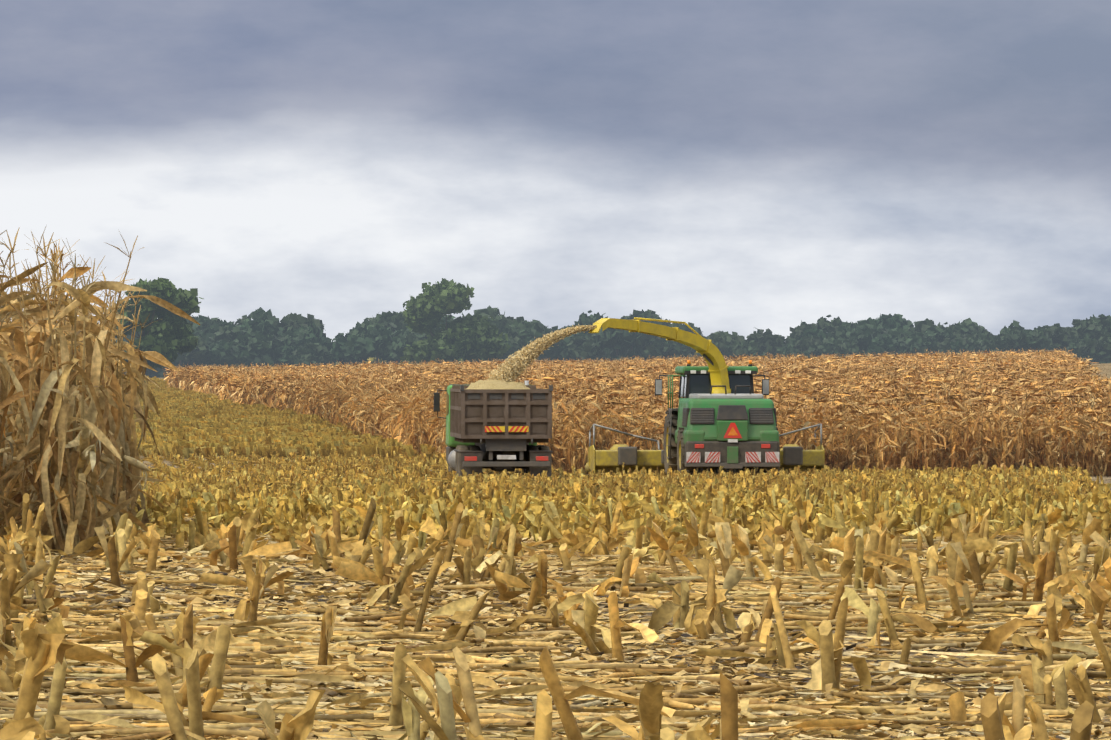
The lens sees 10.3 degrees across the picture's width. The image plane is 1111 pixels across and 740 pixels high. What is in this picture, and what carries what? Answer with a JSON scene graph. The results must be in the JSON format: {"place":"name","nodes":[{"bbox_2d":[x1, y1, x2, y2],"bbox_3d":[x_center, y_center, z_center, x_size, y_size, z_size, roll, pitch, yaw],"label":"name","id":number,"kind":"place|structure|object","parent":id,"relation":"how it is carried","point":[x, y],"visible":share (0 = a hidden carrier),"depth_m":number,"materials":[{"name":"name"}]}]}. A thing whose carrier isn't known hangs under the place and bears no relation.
{"place":"outdoors","nodes":[
{"label":"outdoors","id":0,"kind":"place"},
{"bbox_2d":[0,0,1110,341],"label":"sky","id":1,"kind":"structure","parent":0,"point":[739,166],"materials":[{"name":"grey"}]},
{"bbox_2d":[12,363,1110,739],"bbox_3d":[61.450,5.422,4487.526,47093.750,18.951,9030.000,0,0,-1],"label":"field ground","id":2,"kind":"structure","parent":0,"point":[1106,369],"depth_m":31.53,"materials":[{"name":"soil"}]},
{"bbox_2d":[0,225,199,553],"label":"corn stalks","id":3,"kind":"object","parent":2,"relation":"on","point":[70,405],"visible":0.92,"depth_m":45.07,"materials":[{"name":"brown plant"}]},
{"bbox_2d":[109,277,202,375],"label":"oak tree","id":4,"kind":"object","parent":2,"relation":"on","point":[169,336],"visible":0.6,"depth_m":757.00,"materials":[{"name":"green plant"}]},
{"bbox_2d":[123,376,439,459],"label":"stubble plants","id":5,"kind":"object","parent":2,"relation":"on","point":[185,423],"visible":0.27,"depth_m":251.55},
{"bbox_2d":[399,278,510,365],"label":"oak tree","id":6,"kind":"object","parent":2,"relation":"on","point":[471,338],"visible":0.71,"depth_m":997.29,"materials":[{"name":"green plant"}]},
{"bbox_2d":[434,378,552,476],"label":"tipper truck","id":7,"kind":"object","parent":2,"relation":"on","point":[498,425],"visible":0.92,"depth_m":169.20,"materials":[{"name":"metal"}]},
{"bbox_2d":[0,484,1110,739],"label":"stubble plants","id":8,"kind":"object","parent":2,"relation":"on","point":[496,528],"visible":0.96,"depth_m":35.10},
{"bbox_2d":[0,509,1110,739],"bbox_3d":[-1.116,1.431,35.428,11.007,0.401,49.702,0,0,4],"label":"crop residue","id":9,"kind":"object","parent":2,"relation":"on","point":[708,665],"visible":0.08,"depth_m":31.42,"materials":[{"name":"beige plant"}]},
{"bbox_2d":[97,305,1110,377],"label":"forest treeline","id":10,"kind":"object","parent":2,"relation":"on","point":[263,337],"visible":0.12,"depth_m":1105.66,"materials":[{"name":"green plant"}]},
{"bbox_2d":[139,449,1110,511],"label":"stubble plants","id":11,"kind":"object","parent":2,"relation":"on","point":[340,477],"visible":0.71,"depth_m":142.48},
{"bbox_2d":[162,364,1110,459],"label":"maize plants","id":12,"kind":"object","parent":2,"relation":"on","point":[271,389],"visible":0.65,"depth_m":341.51,"materials":[{"name":"brown plant"}]},
{"bbox_2d":[224,347,1110,432],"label":"maize plants","id":13,"kind":"object","parent":2,"relation":"on","point":[1010,378],"visible":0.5,"depth_m":343.10,"materials":[{"name":"brown plant"}]},
{"bbox_2d":[291,376,1110,476],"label":"maize plants","id":14,"kind":"object","parent":2,"relation":"on","point":[355,407],"visible":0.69,"depth_m":185.43,"materials":[{"name":"brown plant"}]},
{"bbox_2d":[585,317,824,475],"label":"forage harvester","id":15,"kind":"object","parent":2,"relation":"on","point":[723,414],"visible":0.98,"depth_m":176.78,"materials":[{"name":"metal"}]},
{"bbox_2d":[484,324,596,382],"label":"chopped corn stream","id":16,"kind":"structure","parent":15,"relation":"attached to","point":[512,368],"depth_m":173.63,"materials":[{"name":"beige plant"}]}
]}

